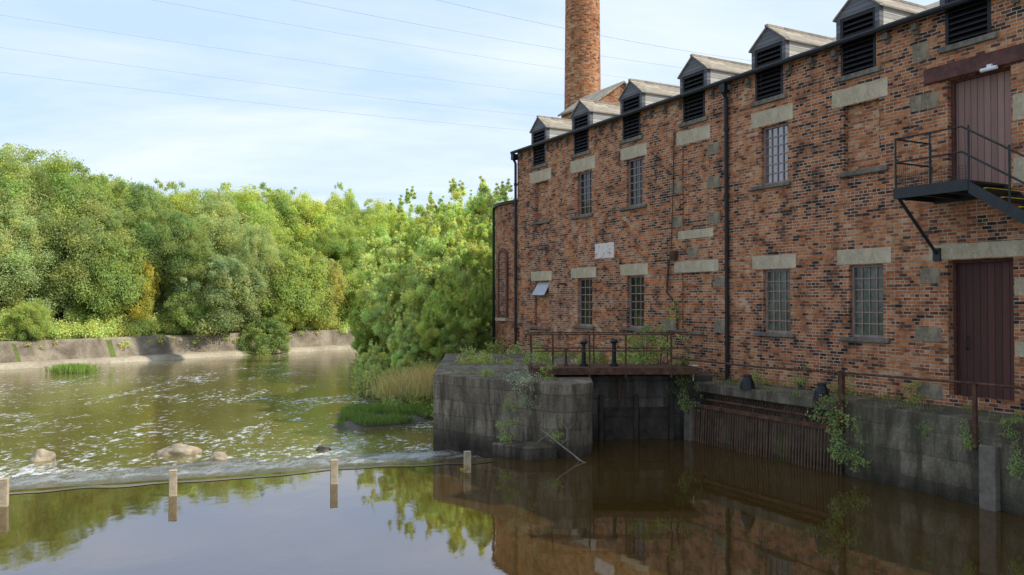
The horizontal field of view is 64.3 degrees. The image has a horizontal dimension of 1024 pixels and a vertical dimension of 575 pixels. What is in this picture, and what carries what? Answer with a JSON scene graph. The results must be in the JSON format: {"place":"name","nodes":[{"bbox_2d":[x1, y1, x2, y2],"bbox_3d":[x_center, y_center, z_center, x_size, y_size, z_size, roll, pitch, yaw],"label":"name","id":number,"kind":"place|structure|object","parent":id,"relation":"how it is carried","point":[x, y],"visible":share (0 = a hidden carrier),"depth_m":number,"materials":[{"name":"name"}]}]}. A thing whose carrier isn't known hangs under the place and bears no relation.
{"place":"outdoors","nodes":[
{"label":"outdoors","id":0,"kind":"place"},
{"bbox_2d":[0,349,432,477],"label":"river water","id":1,"kind":"structure","parent":0,"point":[268,407],"depth_m":26.02,"materials":[{"name":"liquid"}]},
{"bbox_2d":[0,478,8,506],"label":"weir post","id":2,"kind":"object","parent":1,"relation":"in","point":[4,492],"visible":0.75,"depth_m":13.01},
{"bbox_2d":[28,448,55,461],"bbox_3d":[-10.799,3.892,18.680,0.540,0.396,0.524,0,-1,20],"label":"rock","id":3,"kind":"object","parent":1,"relation":"in","point":[41,454],"visible":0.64,"depth_m":18.59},
{"bbox_2d":[40,362,101,373],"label":"bank tuft grass","id":4,"kind":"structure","parent":1,"relation":"on","point":[73,368],"depth_m":40.78,"materials":[{"name":"green plant"}]},
{"bbox_2d":[169,469,176,495],"bbox_3d":[-5.720,3.744,13.745,0.136,1.330,0.106,0,-1,-22],"label":"weir post","id":5,"kind":"object","parent":1,"relation":"in","point":[172,482],"visible":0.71,"depth_m":13.71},
{"bbox_2d":[155,444,201,455],"bbox_3d":[-7.950,3.908,19.443,1.060,0.361,0.612,0,-1,0],"label":"rock","id":6,"kind":"object","parent":1,"relation":"in","point":[179,449],"visible":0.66,"depth_m":19.25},
{"bbox_2d":[209,451,227,459],"bbox_3d":[-6.746,3.910,18.729,0.402,0.284,0.379,0,-1,-19],"label":"rock","id":7,"kind":"object","parent":1,"relation":"in","point":[218,455],"visible":0.66,"depth_m":18.63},
{"bbox_2d":[7,449,494,493],"bbox_3d":[-26.825,3.673,9.655,54.621,0.467,5.194,0,-1,-19],"label":"weir","id":8,"kind":"object","parent":1,"relation":"in","point":[90,479],"visible":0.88,"depth_m":16.66,"materials":[{"name":"concrete"}]},
{"bbox_2d":[330,459,337,483],"bbox_3d":[-3.201,3.758,14.644,0.136,1.330,0.106,1,-1,-17],"label":"weir post","id":9,"kind":"object","parent":1,"relation":"in","point":[333,471],"visible":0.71,"depth_m":14.61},
{"bbox_2d":[2,72,527,130],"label":"power cable","id":10,"kind":"object","parent":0,"point":[253,102],"visible":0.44,"depth_m":97.96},
{"bbox_2d":[0,47,532,115],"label":"power cable","id":11,"kind":"object","parent":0,"point":[255,82],"visible":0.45,"depth_m":99.47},
{"bbox_2d":[3,15,557,94],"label":"power cable","id":12,"kind":"object","parent":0,"point":[268,55],"visible":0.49,"depth_m":99.13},
{"bbox_2d":[332,412,432,429],"bbox_3d":[-4.309,3.986,25.090,3.890,0.290,4.702,-1,-1,31],"label":"mud islet","id":13,"kind":"object","parent":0,"point":[352,425],"visible":0.2,"depth_m":23.53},
{"bbox_2d":[335,399,432,426],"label":"islet grass","id":14,"kind":"structure","parent":0,"point":[361,414],"depth_m":24.67,"materials":[{"name":"green plant"}]},
{"bbox_2d":[0,299,791,456],"bbox_3d":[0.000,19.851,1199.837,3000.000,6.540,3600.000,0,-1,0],"label":"ground","id":15,"kind":"structure","parent":0,"point":[111,350],"depth_m":46.75,"materials":[{"name":"soil"}]},
{"bbox_2d":[4,299,52,341],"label":"shrub","id":16,"kind":"object","parent":15,"relation":"on","point":[36,313],"visible":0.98,"depth_m":44.63,"materials":[{"name":"green plant"}]},
{"bbox_2d":[0,142,65,319],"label":"birch tree","id":17,"kind":"object","parent":15,"relation":"on","point":[46,194],"visible":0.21,"depth_m":49.25,"materials":[{"name":"green plant"}]},
{"bbox_2d":[0,187,66,317],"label":"birch tree","id":18,"kind":"object","parent":15,"relation":"on","point":[19,254],"visible":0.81,"depth_m":46.52,"materials":[{"name":"green plant"}]},
{"bbox_2d":[0,144,136,318],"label":"tree","id":19,"kind":"object","parent":15,"relation":"on","point":[56,170],"visible":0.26,"depth_m":49.12,"materials":[{"name":"green plant"}]},
{"bbox_2d":[21,182,139,319],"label":"birch tree","id":20,"kind":"object","parent":15,"relation":"on","point":[84,233],"visible":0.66,"depth_m":48.36,"materials":[{"name":"green plant"}]},
{"bbox_2d":[58,222,157,320],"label":"shrub","id":21,"kind":"object","parent":15,"relation":"on","point":[102,294],"visible":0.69,"depth_m":49.15,"materials":[{"name":"green plant"}]},
{"bbox_2d":[83,173,141,317],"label":"tree","id":22,"kind":"object","parent":15,"relation":"on","point":[122,197],"depth_m":55.02,"materials":[{"name":"green plant"}]},
{"bbox_2d":[88,170,178,305],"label":"tree","id":23,"kind":"object","parent":15,"relation":"on","point":[141,196],"visible":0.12,"depth_m":54.53,"materials":[{"name":"green plant"}]},
{"bbox_2d":[106,244,164,323],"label":"shrub","id":24,"kind":"object","parent":15,"relation":"on","point":[153,291],"visible":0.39,"depth_m":51.05,"materials":[{"name":"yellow plant"}]},
{"bbox_2d":[110,203,219,304],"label":"tree","id":25,"kind":"object","parent":15,"relation":"on","point":[193,250],"visible":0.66,"depth_m":52.30,"materials":[{"name":"green plant"}]},
{"bbox_2d":[0,329,354,369],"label":"river bank wall","id":26,"kind":"structure","parent":15,"relation":"on","point":[81,350],"depth_m":49.34,"materials":[{"name":"concrete"}]},
{"bbox_2d":[0,302,366,348],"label":"undergrowth","id":27,"kind":"object","parent":15,"relation":"on","point":[145,326],"visible":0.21,"depth_m":49.18,"materials":[{"name":"green plant"}]},
{"bbox_2d":[146,178,223,307],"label":"tree","id":28,"kind":"object","parent":15,"relation":"on","point":[178,202],"visible":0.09,"depth_m":58.55,"materials":[{"name":"green plant"}]},
{"bbox_2d":[158,284,217,334],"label":"shrub","id":29,"kind":"object","parent":15,"relation":"on","point":[196,309],"visible":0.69,"depth_m":51.69,"materials":[{"name":"green plant"}]},
{"bbox_2d":[162,252,268,339],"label":"shrub","id":30,"kind":"object","parent":15,"relation":"on","point":[240,306],"visible":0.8,"depth_m":52.68,"materials":[{"name":"green plant"}]},
{"bbox_2d":[179,186,253,304],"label":"birch tree","id":31,"kind":"object","parent":15,"relation":"on","point":[221,223],"visible":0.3,"depth_m":58.88,"materials":[{"name":"green plant"}]},
{"bbox_2d":[214,180,294,298],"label":"tree","id":32,"kind":"object","parent":15,"relation":"on","point":[247,205],"visible":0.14,"depth_m":64.55,"materials":[{"name":"green plant"}]},
{"bbox_2d":[226,223,286,315],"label":"birch tree","id":33,"kind":"object","parent":15,"relation":"on","point":[258,244],"visible":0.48,"depth_m":56.79,"materials":[{"name":"green plant"}]},
{"bbox_2d":[226,316,292,355],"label":"shrub","id":34,"kind":"object","parent":15,"relation":"on","point":[277,342],"visible":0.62,"depth_m":55.04,"materials":[{"name":"green plant"}]},
{"bbox_2d":[237,181,308,254],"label":"tree","id":35,"kind":"object","parent":15,"relation":"on","point":[283,198],"visible":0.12,"depth_m":71.36,"materials":[{"name":"green plant"}]},
{"bbox_2d":[259,297,304,333],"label":"shrub","id":36,"kind":"object","parent":15,"relation":"on","point":[287,323],"visible":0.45,"depth_m":56.71,"materials":[{"name":"green plant"}]},
{"bbox_2d":[254,241,337,328],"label":"shrub","id":37,"kind":"object","parent":15,"relation":"on","point":[288,285],"visible":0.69,"depth_m":57.41,"materials":[{"name":"green plant"}]},
{"bbox_2d":[260,185,340,254],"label":"tree","id":38,"kind":"object","parent":15,"relation":"on","point":[301,205],"visible":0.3,"depth_m":72.92,"materials":[{"name":"green plant"}]},
{"bbox_2d":[299,254,348,327],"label":"shrub","id":39,"kind":"object","parent":15,"relation":"on","point":[337,277],"visible":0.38,"depth_m":60.29,"materials":[{"name":"green plant"}]},
{"bbox_2d":[294,222,366,275],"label":"tree","id":40,"kind":"object","parent":15,"relation":"on","point":[335,247],"visible":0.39,"depth_m":66.74,"materials":[{"name":"green plant"}]},
{"bbox_2d":[302,201,369,259],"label":"tree","id":41,"kind":"object","parent":15,"relation":"on","point":[334,212],"visible":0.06,"depth_m":78.17,"materials":[{"name":"green plant"}]},
{"bbox_2d":[326,182,360,219],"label":"tree","id":42,"kind":"object","parent":15,"relation":"on","point":[345,205],"visible":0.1,"depth_m":94.64,"materials":[{"name":"green plant"}]},
{"bbox_2d":[334,267,366,325],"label":"shrub","id":43,"kind":"object","parent":15,"relation":"on","point":[354,286],"visible":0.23,"depth_m":62.79,"materials":[{"name":"green plant"}]},
{"bbox_2d":[340,203,380,247],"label":"tree","id":44,"kind":"object","parent":15,"relation":"on","point":[357,216],"visible":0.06,"depth_m":89.73,"materials":[{"name":"green plant"}]},
{"bbox_2d":[345,294,391,355],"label":"willow tree","id":45,"kind":"object","parent":15,"relation":"on","point":[362,335],"visible":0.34,"depth_m":40.50,"materials":[{"name":"green plant"}]},
{"bbox_2d":[360,245,383,328],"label":"willow tree","id":46,"kind":"object","parent":15,"relation":"on","point":[368,278],"visible":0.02,"depth_m":48.49,"materials":[{"name":"green plant"}]},
{"bbox_2d":[353,338,391,377],"bbox_3d":[-5.763,3.447,34.333,1.576,2.595,2.059,-1,-1,41],"label":"willow tree","id":47,"kind":"object","parent":15,"relation":"on","point":[373,358],"visible":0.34,"depth_m":34.07,"materials":[{"name":"green plant"}]},
{"bbox_2d":[363,363,394,386],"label":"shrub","id":48,"kind":"object","parent":15,"relation":"on","point":[375,370],"visible":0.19,"depth_m":30.91,"materials":[{"name":"green plant"}]},
{"bbox_2d":[350,196,414,242],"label":"tree","id":49,"kind":"object","parent":15,"relation":"on","point":[386,207],"visible":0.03,"depth_m":95.42,"materials":[{"name":"green plant"}]},
{"bbox_2d":[354,206,411,268],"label":"tree","id":50,"kind":"object","parent":15,"relation":"on","point":[380,224],"visible":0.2,"depth_m":82.92,"materials":[{"name":"green plant"}]},
{"bbox_2d":[351,228,425,339],"bbox_3d":[-5.322,0.511,39.668,5.782,6.748,4.245,1,-1,-42],"label":"willow tree","id":51,"kind":"object","parent":15,"relation":"on","point":[387,252],"visible":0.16,"depth_m":38.54,"materials":[{"name":"green plant"}]},
{"bbox_2d":[365,256,434,354],"bbox_3d":[-4.692,1.199,36.762,4.253,5.224,3.122,0,-1,-24],"label":"willow tree","id":52,"kind":"object","parent":15,"relation":"on","point":[384,308],"visible":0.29,"depth_m":36.01,"materials":[{"name":"green plant"}]},
{"bbox_2d":[362,360,438,400],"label":"dry grass","id":53,"kind":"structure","parent":15,"relation":"on","point":[419,383],"depth_m":27.52,"materials":[{"name":"beige plant"}]},
{"bbox_2d":[386,303,426,370],"bbox_3d":[-4.240,2.191,33.360,1.644,3.135,2.149,0,-1,18],"label":"willow tree","id":54,"kind":"object","parent":15,"relation":"on","point":[409,344],"visible":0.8,"depth_m":32.78,"materials":[{"name":"green plant"}]},
{"bbox_2d":[384,186,458,286],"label":"willow tree","id":55,"kind":"object","parent":15,"relation":"on","point":[405,227],"visible":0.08,"depth_m":41.79,"materials":[{"name":"green plant"}]},
{"bbox_2d":[398,215,491,343],"bbox_3d":[-2.601,-0.143,35.946,3.512,6.147,4.900,-2,-2,68],"label":"willow tree","id":56,"kind":"object","parent":15,"relation":"on","point":[419,288],"visible":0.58,"depth_m":35.19,"materials":[{"name":"green plant"}]},
{"bbox_2d":[415,277,481,359],"bbox_3d":[-2.466,1.294,31.927,2.751,3.451,1.972,0,-1,5],"label":"willow tree","id":57,"kind":"object","parent":15,"relation":"on","point":[439,322],"visible":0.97,"depth_m":31.59,"materials":[{"name":"green plant"}]},
{"bbox_2d":[407,203,491,327],"bbox_3d":[-2.240,-0.557,37.812,5.969,6.965,4.382,-1,-1,44],"label":"willow tree","id":58,"kind":"object","parent":15,"relation":"on","point":[480,230],"visible":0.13,"depth_m":36.74,"materials":[{"name":"green plant"}]},
{"bbox_2d":[423,175,508,333],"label":"willow tree","id":59,"kind":"object","parent":15,"relation":"on","point":[477,205],"visible":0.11,"depth_m":40.52,"materials":[{"name":"green plant"}]},
{"bbox_2d":[462,275,491,347],"bbox_3d":[-1.245,1.095,33.369,1.900,3.235,1.362,0,-1,9],"label":"willow tree","id":60,"kind":"object","parent":15,"relation":"on","point":[482,328],"visible":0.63,"depth_m":33.16,"materials":[{"name":"green plant"}]},
{"bbox_2d":[484,178,513,202],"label":"willow tree","id":61,"kind":"object","parent":15,"relation":"on","point":[508,187],"depth_m":47.12,"materials":[{"name":"green plant"}]},
{"bbox_2d":[348,329,656,416],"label":"bank weeds","id":62,"kind":"object","parent":15,"relation":"on","point":[359,382],"visible":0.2,"depth_m":27.66,"materials":[{"name":"green plant"}]},
{"bbox_2d":[492,200,513,351],"bbox_3d":[2.316,-0.404,32.682,6.240,6.400,6.200,0,-1,-28],"label":"brick turret","id":63,"kind":"object","parent":15,"relation":"on","point":[503,270],"visible":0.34,"depth_m":31.27,"materials":[{"name":"brown brick"}]},
{"bbox_2d":[495,248,508,320],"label":"arched window","id":64,"kind":"structure","parent":63,"relation":"in","point":[502,259],"depth_m":31.30,"materials":[{"name":"brick"}]},
{"bbox_2d":[433,354,592,460],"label":"stone pier","id":65,"kind":"structure","parent":15,"relation":"on","point":[469,411],"depth_m":18.20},
{"bbox_2d":[494,416,521,443],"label":"wall plant","id":66,"kind":"object","parent":65,"relation":"attached to","point":[506,438],"depth_m":17.23,"materials":[{"name":"green plant"}]},
{"bbox_2d":[502,349,540,394],"bbox_3d":[0.229,1.828,17.605,0.707,1.014,0.841,0,-1,-17],"label":"wall plant","id":67,"kind":"object","parent":65,"relation":"attached to","point":[524,380],"depth_m":17.60,"materials":[{"name":"green plant"}]},
{"bbox_2d":[518,386,540,408],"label":"wall plant","id":68,"kind":"object","parent":65,"relation":"attached to","point":[523,403],"depth_m":17.43,"materials":[{"name":"green plant"}]},
{"bbox_2d":[522,339,543,366],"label":"wall plant","id":69,"kind":"object","parent":65,"relation":"on","point":[537,361],"depth_m":20.36,"materials":[{"name":"green plant"}]},
{"bbox_2d":[528,332,699,377],"bbox_3d":[2.369,1.588,19.411,3.918,1.015,1.219,0,-1,-2],"label":"footbridge","id":70,"kind":"object","parent":65,"relation":"on","point":[625,369],"visible":0.95,"depth_m":18.84,"materials":[{"name":"metal"}]},
{"bbox_2d":[591,372,711,439],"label":"sluice gate","id":71,"kind":"structure","parent":65,"relation":"attached to","point":[638,407],"depth_m":19.36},
{"bbox_2d":[564,0,600,109],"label":"mill chimney","id":72,"kind":"object","parent":15,"relation":"on","point":[582,53],"depth_m":45.34,"materials":[{"name":"brick"}]},
{"bbox_2d":[558,81,626,118],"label":"brick house","id":73,"kind":"structure","parent":15,"relation":"on","point":[611,94],"depth_m":38.06,"materials":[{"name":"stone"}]},
{"bbox_2d":[510,0,1023,414],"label":"brick mill","id":74,"kind":"object","parent":15,"relation":"on","point":[755,213],"visible":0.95,"depth_m":17.77,"materials":[{"name":"brick"}]},
{"bbox_2d":[530,168,550,224],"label":"bricked window","id":75,"kind":"structure","parent":74,"relation":"in","point":[542,175],"depth_m":27.91,"materials":[{"name":"brick"}]},
{"bbox_2d":[530,271,551,329],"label":"bricked window","id":76,"kind":"structure","parent":74,"relation":"in","point":[541,290],"depth_m":27.76,"materials":[{"name":"brick"}]},
{"bbox_2d":[569,155,594,219],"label":"window","id":77,"kind":"structure","parent":74,"relation":"in","point":[586,163],"depth_m":25.57,"materials":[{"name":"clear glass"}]},
{"bbox_2d":[571,267,595,328],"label":"window","id":78,"kind":"structure","parent":74,"relation":"in","point":[588,273],"depth_m":25.52,"materials":[{"name":"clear glass"}]},
{"bbox_2d":[618,142,646,210],"bbox_3d":[3.488,-3.139,23.258,0.220,1.813,1.273,0,-1,-28],"label":"window","id":79,"kind":"structure","parent":74,"relation":"in","point":[635,165],"depth_m":23.29,"materials":[{"name":"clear glass"}]},
{"bbox_2d":[619,263,647,330],"bbox_3d":[3.501,0.283,23.182,0.220,1.896,1.289,0,-1,-28],"label":"window","id":80,"kind":"structure","parent":74,"relation":"in","point":[636,282],"depth_m":23.21,"materials":[{"name":"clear glass"}]},
{"bbox_2d":[621,324,669,364],"bbox_3d":[3.291,1.520,20.208,1.033,1.288,1.154,-1,-1,40],"label":"wall plant","id":81,"kind":"object","parent":74,"relation":"attached to","point":[642,359],"depth_m":20.21,"materials":[{"name":"green plant"}]},
{"bbox_2d":[627,298,688,363],"bbox_3d":[3.664,1.141,20.441,1.237,1.775,1.472,0,-1,-16],"label":"wall plant","id":82,"kind":"object","parent":74,"relation":"attached to","point":[661,341],"depth_m":20.42,"materials":[{"name":"green plant"}]},
{"bbox_2d":[676,124,709,230],"bbox_3d":[4.699,-2.788,21.001,0.112,2.611,1.297,0,-1,-28],"label":"bricked window","id":83,"kind":"structure","parent":74,"relation":"in","point":[695,158],"depth_m":20.93,"materials":[{"name":"brick"}]},
{"bbox_2d":[674,259,718,334],"bbox_3d":[4.718,0.255,20.858,0.170,1.890,1.680,0,-1,-28],"label":"bricked window","id":84,"kind":"structure","parent":74,"relation":"in","point":[697,287],"depth_m":20.85,"materials":[{"name":"brick"}]},
{"bbox_2d":[750,103,792,190],"bbox_3d":[5.966,-3.181,18.635,0.220,1.819,1.260,0,-1,-28],"label":"window","id":85,"kind":"structure","parent":74,"relation":"in","point":[775,137],"depth_m":18.64,"materials":[{"name":"clear glass"}]},
{"bbox_2d":[752,254,795,337],"bbox_3d":[5.985,0.194,18.548,0.220,1.850,1.315,0,-1,-28],"label":"window","id":86,"kind":"structure","parent":74,"relation":"in","point":[777,280],"depth_m":18.55,"materials":[{"name":"clear glass"}]},
{"bbox_2d":[832,77,888,177],"bbox_3d":[7.091,-3.198,16.556,0.240,1.831,1.343,0,-1,-28],"label":"bricked window","id":87,"kind":"structure","parent":74,"relation":"in","point":[863,120],"depth_m":16.55,"materials":[{"name":"brick"}]},
{"bbox_2d":[837,247,890,343],"bbox_3d":[7.119,0.158,16.432,0.220,1.881,1.275,0,-1,-28],"label":"window","id":88,"kind":"structure","parent":74,"relation":"in","point":[867,280],"depth_m":16.45,"materials":[{"name":"clear glass"}]},
{"bbox_2d":[893,125,1023,260],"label":"fire escape","id":89,"kind":"object","parent":74,"relation":"attached to","point":[989,193],"visible":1,"depth_m":13.80,"materials":[{"name":"black metal"}]},
{"bbox_2d":[924,43,1023,182],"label":"door","id":90,"kind":"structure","parent":74,"relation":"in","point":[982,101],"depth_m":14.42,"materials":[{"name":"red wood"}]},
{"bbox_2d":[929,240,1023,400],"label":"door","id":91,"kind":"structure","parent":74,"relation":"in","point":[983,289],"depth_m":14.43,"materials":[{"name":"red wood"}]},
{"bbox_2d":[684,380,1023,515],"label":"river wall","id":92,"kind":"structure","parent":15,"relation":"on","point":[899,449],"depth_m":14.18,"materials":[{"name":"concrete"}]},
{"bbox_2d":[660,346,698,394],"bbox_3d":[3.899,1.981,19.360,0.824,1.183,0.982,0,-1,-13],"label":"wall plant","id":93,"kind":"object","parent":92,"relation":"attached to","point":[676,392],"depth_m":19.32,"materials":[{"name":"green plant"}]},
{"bbox_2d":[677,379,705,412],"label":"wall plant","id":94,"kind":"object","parent":92,"relation":"attached to","point":[686,405],"depth_m":19.04,"materials":[{"name":"green plant"}]},
{"bbox_2d":[452,368,1023,424],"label":"ledge grass","id":95,"kind":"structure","parent":92,"relation":"on","point":[880,397],"depth_m":16.07,"materials":[{"name":"green plant"}]},
{"bbox_2d":[740,375,755,389],"bbox_3d":[5.156,2.063,17.824,0.340,0.305,0.323,0,-1,-28],"label":"mooring bollard","id":96,"kind":"object","parent":92,"relation":"on","point":[747,382],"visible":1,"depth_m":17.72,"materials":[{"name":"metal"}]},
{"bbox_2d":[693,394,844,474],"bbox_3d":[5.317,3.241,17.267,0.286,1.645,4.193,0,-1,-28],"label":"trash rack","id":97,"kind":"object","parent":92,"relation":"attached to","point":[775,419],"visible":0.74,"depth_m":17.10,"materials":[{"name":"metal"}]},
{"bbox_2d":[813,383,830,399],"bbox_3d":[6.104,2.037,16.055,0.340,0.305,0.323,0,-1,-28],"label":"mooring bollard","id":98,"kind":"object","parent":92,"relation":"on","point":[822,389],"visible":0.94,"depth_m":15.96,"materials":[{"name":"metal"}]},
{"bbox_2d":[804,375,861,438],"bbox_3d":[6.156,2.234,15.349,0.883,1.268,1.052,0,-1,-19],"label":"wall plant","id":99,"kind":"object","parent":92,"relation":"attached to","point":[836,424],"depth_m":15.32,"materials":[{"name":"green plant"}]},
{"bbox_2d":[816,388,851,430],"bbox_3d":[6.136,2.291,15.465,0.653,0.813,0.729,0,-1,29],"label":"wall plant","id":100,"kind":"object","parent":92,"relation":"attached to","point":[831,405],"depth_m":15.45,"materials":[{"name":"green plant"}]},
{"bbox_2d":[672,356,1023,447],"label":"handrail","id":101,"kind":"object","parent":92,"relation":"attached to","point":[841,381],"visible":0.91,"depth_m":14.76,"materials":[{"name":"metal"}]},
{"bbox_2d":[827,418,869,466],"bbox_3d":[6.247,2.871,15.120,0.783,0.863,0.589,0,-1,18],"label":"wall plant","id":102,"kind":"object","parent":92,"relation":"attached to","point":[834,450],"depth_m":15.12,"materials":[{"name":"green plant"}]},
{"bbox_2d":[838,442,871,473],"bbox_3d":[6.356,3.048,14.969,0.530,0.761,0.631,0,-1,-18],"label":"wall plant","id":103,"kind":"object","parent":92,"relation":"attached to","point":[856,464],"depth_m":14.94,"materials":[{"name":"green plant"}]},
{"bbox_2d":[902,380,925,403],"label":"wall plant","id":104,"kind":"object","parent":92,"relation":"attached to","point":[915,397],"depth_m":15.20,"materials":[{"name":"green plant"}]},
{"bbox_2d":[958,418,981,450],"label":"wall plant","id":105,"kind":"object","parent":92,"relation":"attached to","point":[969,446],"depth_m":13.12,"materials":[{"name":"green plant"}]},
{"bbox_2d":[999,415,1022,441],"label":"wall plant","id":106,"kind":"object","parent":92,"relation":"attached to","point":[1011,421],"depth_m":12.59,"materials":[{"name":"green plant"}]},
{"bbox_2d":[1006,441,1023,479],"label":"wall plant","id":107,"kind":"object","parent":92,"relation":"attached to","point":[1018,466],"depth_m":12.38,"materials":[{"name":"green plant"}]},
{"bbox_2d":[155,0,675,84],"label":"power cable","id":108,"kind":"object","parent":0,"point":[394,42],"visible":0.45,"depth_m":93.35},
{"bbox_2d":[0,0,938,218],"label":"sky","id":109,"kind":"structure","parent":0,"point":[203,142],"materials":[{"name":"blue"}]},
{"bbox_2d":[0,438,1023,574],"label":"pool water","id":110,"kind":"structure","parent":0,"point":[677,506],"depth_m":12.03,"materials":[{"name":"liquid"}]},
{"bbox_2d":[463,451,470,472],"bbox_3d":[-0.855,3.787,15.604,0.136,1.300,0.106,0,-1,-14],"label":"weir post","id":111,"kind":"object","parent":110,"relation":"in","point":[467,458],"visible":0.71,"depth_m":15.56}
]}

